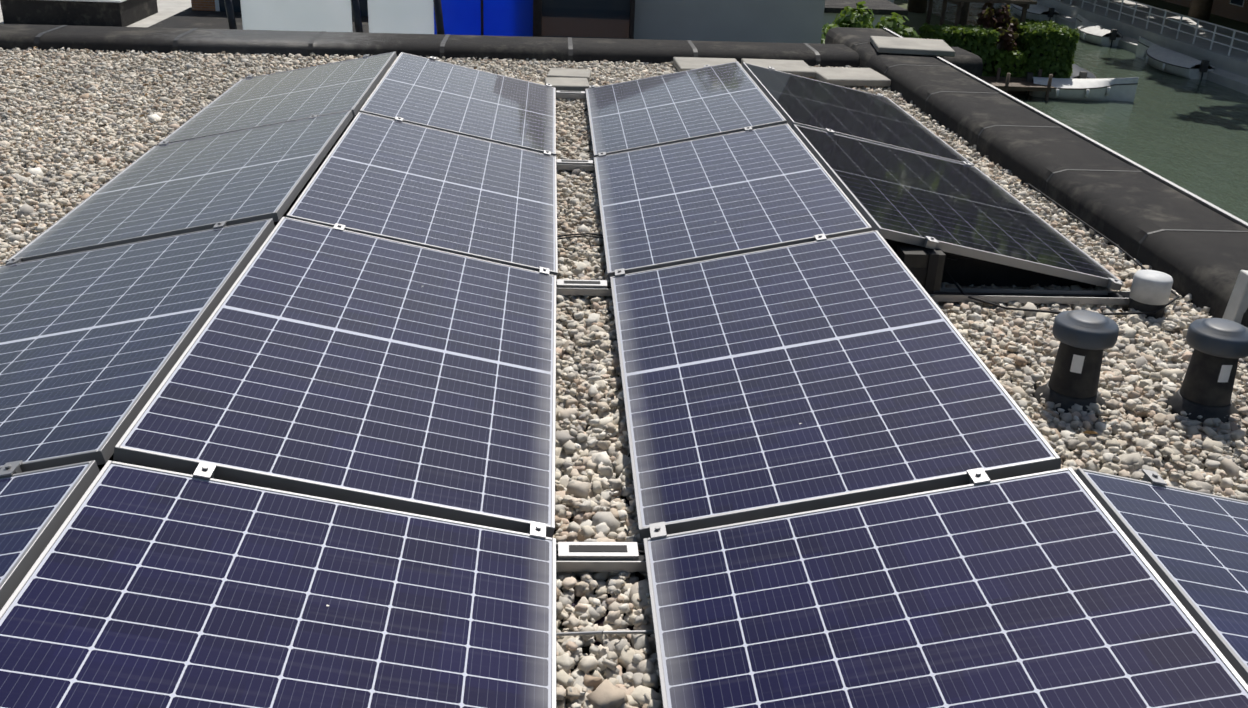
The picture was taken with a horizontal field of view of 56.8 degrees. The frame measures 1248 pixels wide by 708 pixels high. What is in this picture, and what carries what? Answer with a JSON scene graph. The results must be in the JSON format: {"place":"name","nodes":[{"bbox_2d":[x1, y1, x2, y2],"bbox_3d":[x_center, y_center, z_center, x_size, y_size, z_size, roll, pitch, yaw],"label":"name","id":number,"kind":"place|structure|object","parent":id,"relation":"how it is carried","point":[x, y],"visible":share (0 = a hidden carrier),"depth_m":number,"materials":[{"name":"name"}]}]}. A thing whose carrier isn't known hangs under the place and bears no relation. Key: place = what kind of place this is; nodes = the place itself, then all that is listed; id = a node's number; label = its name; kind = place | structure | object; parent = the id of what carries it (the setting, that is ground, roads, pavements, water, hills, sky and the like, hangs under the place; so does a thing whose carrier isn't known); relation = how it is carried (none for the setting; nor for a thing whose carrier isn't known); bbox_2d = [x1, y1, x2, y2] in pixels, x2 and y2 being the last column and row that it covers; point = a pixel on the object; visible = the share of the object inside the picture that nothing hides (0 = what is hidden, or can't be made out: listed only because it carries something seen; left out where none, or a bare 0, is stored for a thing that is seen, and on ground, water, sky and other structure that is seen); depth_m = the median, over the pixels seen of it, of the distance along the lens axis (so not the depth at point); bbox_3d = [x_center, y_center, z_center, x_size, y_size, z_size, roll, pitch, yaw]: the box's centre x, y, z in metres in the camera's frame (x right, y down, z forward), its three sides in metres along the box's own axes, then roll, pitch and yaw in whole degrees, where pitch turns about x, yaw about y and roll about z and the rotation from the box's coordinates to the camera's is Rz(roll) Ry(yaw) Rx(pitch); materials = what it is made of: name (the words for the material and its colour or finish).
{"place":"outdoors","nodes":[
{"label":"outdoors","id":0,"kind":"place"},
{"bbox_2d":[0,0,191,26],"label":"neighbour roof","id":1,"kind":"structure","parent":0,"point":[130,13],"depth_m":25.08,"materials":[{"name":"white paint"}]},
{"bbox_2d":[822,0,907,33],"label":"grey house","id":2,"kind":"structure","parent":0,"point":[879,8],"depth_m":27.49,"materials":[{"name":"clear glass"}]},
{"bbox_2d":[894,0,1247,93],"bbox_3d":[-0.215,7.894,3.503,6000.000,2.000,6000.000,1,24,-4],"label":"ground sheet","id":3,"kind":"object","parent":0,"point":[916,21],"depth_m":58.76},
{"bbox_2d":[149,0,824,43],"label":"neighbour terrace","id":4,"kind":"structure","parent":3,"relation":"on","point":[787,21],"depth_m":13.14,"materials":[{"name":"concrete"}]},
{"bbox_2d":[191,0,367,15],"bbox_3d":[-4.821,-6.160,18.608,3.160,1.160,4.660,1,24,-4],"label":"orange brick house","id":5,"kind":"structure","parent":4,"relation":"on","point":[211,5],"depth_m":16.59,"materials":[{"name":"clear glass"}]},
{"bbox_2d":[821,34,825,43],"bbox_3d":[2.699,-4.606,22.882,3.354,5.320,3.616,1,24,-4],"label":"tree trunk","id":6,"kind":"object","parent":3,"relation":"on","point":[823,37],"depth_m":21.38,"materials":[{"name":"green plant"}]},
{"bbox_2d":[822,1,874,35],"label":"bush","id":7,"kind":"object","parent":3,"relation":"on","point":[850,20],"visible":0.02,"depth_m":22.63,"materials":[{"name":"green plant"}]},
{"bbox_2d":[847,12,919,37],"bbox_3d":[5.374,-5.349,25.824,3.981,4.498,3.091,-18,31,-39],"label":"bush","id":8,"kind":"object","parent":3,"relation":"on","point":[897,26],"visible":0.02,"depth_m":24.86,"materials":[{"name":"green plant"}]},
{"bbox_2d":[907,0,927,12],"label":"tall tree trunk","id":9,"kind":"object","parent":3,"relation":"on","point":[917,6],"visible":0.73,"depth_m":60.37,"materials":[{"name":"brown plant"}]},
{"bbox_2d":[919,22,1000,75],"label":"garden hedge","id":10,"kind":"object","parent":3,"relation":"on","point":[979,41],"visible":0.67,"depth_m":43.40,"materials":[{"name":"green plant"}]},
{"bbox_2d":[959,2,969,25],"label":"tree trunk","id":11,"kind":"object","parent":3,"relation":"on","point":[964,14],"depth_m":50.51,"materials":[{"name":"brown plant"}]},
{"bbox_2d":[926,0,1036,49],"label":"pergola","id":12,"kind":"object","parent":3,"relation":"on","point":[1024,4],"visible":0.46,"depth_m":44.94,"materials":[{"name":"brown wood"}]},
{"bbox_2d":[976,1,1020,51],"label":"shrub","id":13,"kind":"object","parent":3,"relation":"on","point":[1003,23],"visible":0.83,"depth_m":44.01,"materials":[{"name":"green plant"}]},
{"bbox_2d":[991,49,1029,76],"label":"garden hedge","id":14,"kind":"object","parent":3,"relation":"on","point":[1011,62],"visible":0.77,"depth_m":43.80,"materials":[{"name":"green plant"}]},
{"bbox_2d":[1012,19,1079,77],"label":"garden hedge","id":15,"kind":"object","parent":3,"relation":"on","point":[1048,47],"visible":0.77,"depth_m":43.76,"materials":[{"name":"green plant"}]},
{"bbox_2d":[1188,0,1212,19],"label":"quay tree trunk","id":16,"kind":"object","parent":3,"relation":"on","point":[1200,9],"visible":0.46,"depth_m":62.23,"materials":[{"name":"brown plant"}]},
{"bbox_2d":[905,0,1247,222],"bbox_3d":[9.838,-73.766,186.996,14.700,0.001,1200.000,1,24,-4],"label":"canal water","id":17,"kind":"structure","parent":0,"point":[1190,135],"depth_m":40.32,"materials":[{"name":"green liquid"}]},
{"bbox_2d":[983,68,1054,100],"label":"jetty","id":18,"kind":"object","parent":17,"relation":"in","point":[1007,84],"visible":0.42,"depth_m":42.89,"materials":[{"name":"brown wood"}]},
{"bbox_2d":[1010,3,1060,21],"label":"boat","id":19,"kind":"object","parent":17,"relation":"in","point":[1034,12],"visible":0.65,"depth_m":63.79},
{"bbox_2d":[1025,72,1138,101],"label":"covered boat","id":20,"kind":"object","parent":17,"relation":"in","point":[1114,89],"visible":0.81,"depth_m":43.25,"materials":[{"name":"white plastic"}]},
{"bbox_2d":[1070,64,1097,78],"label":"boat","id":21,"kind":"object","parent":17,"relation":"on","point":[1079,72],"visible":0.21,"depth_m":45.05,"materials":[{"name":"grey plastic"}]},
{"bbox_2d":[1075,14,1122,46],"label":"boat","id":22,"kind":"object","parent":17,"relation":"in","point":[1091,32],"visible":0.96,"depth_m":56.86,"materials":[{"name":"white plastic"}]},
{"bbox_2d":[1135,37,1214,79],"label":"boat","id":23,"kind":"object","parent":17,"relation":"in","point":[1164,59],"visible":0.96,"depth_m":49.61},
{"bbox_2d":[1002,0,1247,94],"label":"quay","id":24,"kind":"structure","parent":0,"point":[1236,58],"depth_m":56.78,"materials":[{"name":"concrete"}]},
{"bbox_2d":[1059,0,1247,61],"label":"quay railing","id":25,"kind":"object","parent":24,"relation":"on","point":[1180,23],"visible":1,"depth_m":53.08,"materials":[{"name":"metal"}]},
{"bbox_2d":[1162,0,1247,22],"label":"quay houses","id":26,"kind":"structure","parent":0,"point":[1236,10],"depth_m":63.54,"materials":[{"name":"brick"}]},
{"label":"house","id":27,"kind":"structure","parent":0},
{"bbox_2d":[3,58,1247,703],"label":"gravel","id":28,"kind":"structure","parent":27,"relation":"on","point":[575,602],"depth_m":3.19,"materials":[{"name":"grey gravel"}]},
{"bbox_2d":[0,24,982,76],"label":"parapet","id":29,"kind":"structure","parent":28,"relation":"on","point":[194,40],"depth_m":9.09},
{"bbox_2d":[6,46,1122,550],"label":"dry leaves and twigs","id":30,"kind":"object","parent":28,"relation":"on","point":[474,68],"visible":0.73,"depth_m":6.54,"materials":[{"name":"brown plant"}]},
{"bbox_2d":[0,47,1141,271],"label":"gravel stones","id":31,"kind":"object","parent":28,"relation":"on","point":[90,93],"visible":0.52,"depth_m":6.80,"materials":[{"name":"beige gravel"}]},
{"bbox_2d":[545,36,954,92],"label":"concrete pavers","id":32,"kind":"object","parent":31,"relation":"on","point":[562,79],"visible":0.79,"depth_m":8.84,"materials":[{"name":"grey concrete"}]},
{"bbox_2d":[0,243,1247,707],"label":"gravel stones","id":33,"kind":"object","parent":28,"relation":"on","point":[1144,365],"visible":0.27,"depth_m":3.56,"materials":[{"name":"beige gravel"}]},
{"bbox_2d":[122,146,1179,635],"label":"string cables","id":34,"kind":"object","parent":33,"relation":"on","point":[956,286],"visible":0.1,"depth_m":4.44,"materials":[{"name":"black plastic"}]},
{"bbox_2d":[884,238,1096,290],"bbox_3d":[1.416,-0.475,4.869,0.959,0.239,0.683,-5,25,-17],"label":"panel end hardware","id":35,"kind":"object","parent":33,"relation":"on","point":[961,270],"visible":0.31,"depth_m":4.70,"materials":[{"name":"black metal"}]},
{"bbox_2d":[1033,310,1118,417],"bbox_3d":[1.465,0.025,3.724,0.230,0.321,0.230,1,24,-4],"label":"vent pipe","id":36,"kind":"object","parent":33,"relation":"on","point":[1086,338],"visible":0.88,"depth_m":3.67,"materials":[{"name":"plastic"}]},
{"bbox_2d":[147,82,1130,571],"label":"mounting rails","id":37,"kind":"object","parent":28,"relation":"on","point":[599,556],"visible":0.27,"depth_m":4.46,"materials":[{"name":"metal"}]},
{"bbox_2d":[0,460,99,609],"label":"solar panel","id":38,"kind":"object","parent":37,"relation":"on","point":[37,507],"visible":0.96,"depth_m":2.45,"materials":[{"name":"glass"}]},
{"bbox_2d":[0,218,274,471],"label":"solar panel","id":39,"kind":"object","parent":37,"relation":"on","point":[94,344],"visible":0.96,"depth_m":3.44,"materials":[{"name":"glass"}]},
{"bbox_2d":[5,110,352,262],"bbox_3d":[-1.861,-0.786,5.149,1.040,0.035,1.780,-10,24,1],"label":"solar panel","id":40,"kind":"object","parent":37,"relation":"on","point":[210,182],"visible":0.9,"depth_m":4.92,"materials":[{"name":"glass"}]},
{"bbox_2d":[157,51,396,144],"bbox_3d":[-1.962,-1.525,6.807,1.040,0.036,1.780,-10,24,1],"label":"solar panel","id":41,"kind":"object","parent":37,"relation":"on","point":[292,95],"visible":0.94,"depth_m":6.66,"materials":[{"name":"glass"}]},
{"bbox_2d":[0,460,556,707],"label":"solar panel","id":42,"kind":"object","parent":37,"relation":"on","point":[142,587],"visible":1,"depth_m":2.32,"materials":[{"name":"glass"}]},
{"bbox_2d":[113,217,556,537],"bbox_3d":[-0.721,-0.028,3.557,1.040,0.035,1.780,12,23,-8],"label":"solar panel","id":43,"kind":"object","parent":37,"relation":"on","point":[321,361],"visible":1,"depth_m":3.25,"materials":[{"name":"glass"}]},
{"bbox_2d":[286,112,557,278],"bbox_3d":[-0.815,-0.766,5.218,1.040,0.036,1.780,12,23,-9],"label":"solar panel","id":44,"kind":"object","parent":37,"relation":"on","point":[404,182],"visible":0.83,"depth_m":5.01,"materials":[{"name":"glass"}]},
{"bbox_2d":[359,52,555,155],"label":"solar panel","id":45,"kind":"object","parent":37,"relation":"on","point":[461,100],"visible":0.81,"depth_m":6.71,"materials":[{"name":"glass"}]},
{"bbox_2d":[0,54,1166,538],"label":"module clamps","id":46,"kind":"object","parent":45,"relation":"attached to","point":[536,528],"visible":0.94,"depth_m":2.81,"materials":[{"name":"metal"}]},
{"bbox_2d":[585,61,786,156],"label":"solar panel","id":47,"kind":"object","parent":37,"relation":"on","point":[692,104],"visible":0.83,"depth_m":6.79,"materials":[{"name":"glass"}]},
{"bbox_2d":[594,123,871,280],"bbox_3d":[0.403,-0.750,5.296,1.040,0.036,1.780,-10,24,1],"label":"solar panel","id":48,"kind":"object","parent":37,"relation":"on","point":[720,196],"visible":0.88,"depth_m":5.08,"materials":[{"name":"glass"}]},
{"bbox_2d":[610,230,1060,540],"bbox_3d":[0.506,-0.007,3.634,1.040,0.035,1.780,-10,24,1],"label":"solar panel","id":49,"kind":"object","parent":37,"relation":"on","point":[811,376],"visible":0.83,"depth_m":3.34,"materials":[{"name":"glass"}]},
{"bbox_2d":[742,62,973,165],"bbox_3d":[1.348,-1.478,7.023,1.040,0.035,1.780,11,23,-8],"label":"solar panel","id":50,"kind":"object","parent":37,"relation":"on","point":[836,109],"visible":0.83,"depth_m":6.86,"materials":[{"name":"glass"}]},
{"bbox_2d":[643,467,1247,707],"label":"solar panel","id":51,"kind":"object","parent":37,"relation":"on","point":[1048,589],"visible":1,"depth_m":2.38,"materials":[{"name":"glass"}]},
{"bbox_2d":[792,124,1122,289],"bbox_3d":[1.443,-0.734,5.367,1.040,0.035,1.780,11,23,-8],"label":"solar panel","id":52,"kind":"object","parent":37,"relation":"on","point":[901,195],"visible":0.88,"depth_m":5.11,"materials":[{"name":"glass"}]},
{"bbox_2d":[1076,468,1247,684],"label":"solar panel","id":53,"kind":"object","parent":37,"relation":"on","point":[1191,546],"visible":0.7,"depth_m":2.54,"materials":[{"name":"glass"}]},
{"bbox_2d":[1127,270,1172,318],"bbox_3d":[2.058,-0.227,4.524,0.142,0.178,0.142,1,24,-4],"label":"vent cap","id":54,"kind":"object","parent":28,"relation":"on","point":[1150,290],"visible":0.9,"depth_m":4.47,"materials":[{"name":"plastic"}]},
{"bbox_2d":[1165,318,1247,426],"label":"vent pipe","id":55,"kind":"object","parent":28,"relation":"on","point":[1220,347],"visible":0.94,"depth_m":3.66,"materials":[{"name":"plastic"}]},
{"bbox_2d":[1222,270,1247,323],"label":"grey post","id":56,"kind":"object","parent":28,"relation":"on","point":[1236,307],"visible":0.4,"depth_m":4.33,"materials":[{"name":"grey metal"}]},
{"bbox_2d":[825,27,1247,327],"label":"parapet","id":57,"kind":"structure","parent":27,"relation":"on","point":[1194,246],"depth_m":5.94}
]}

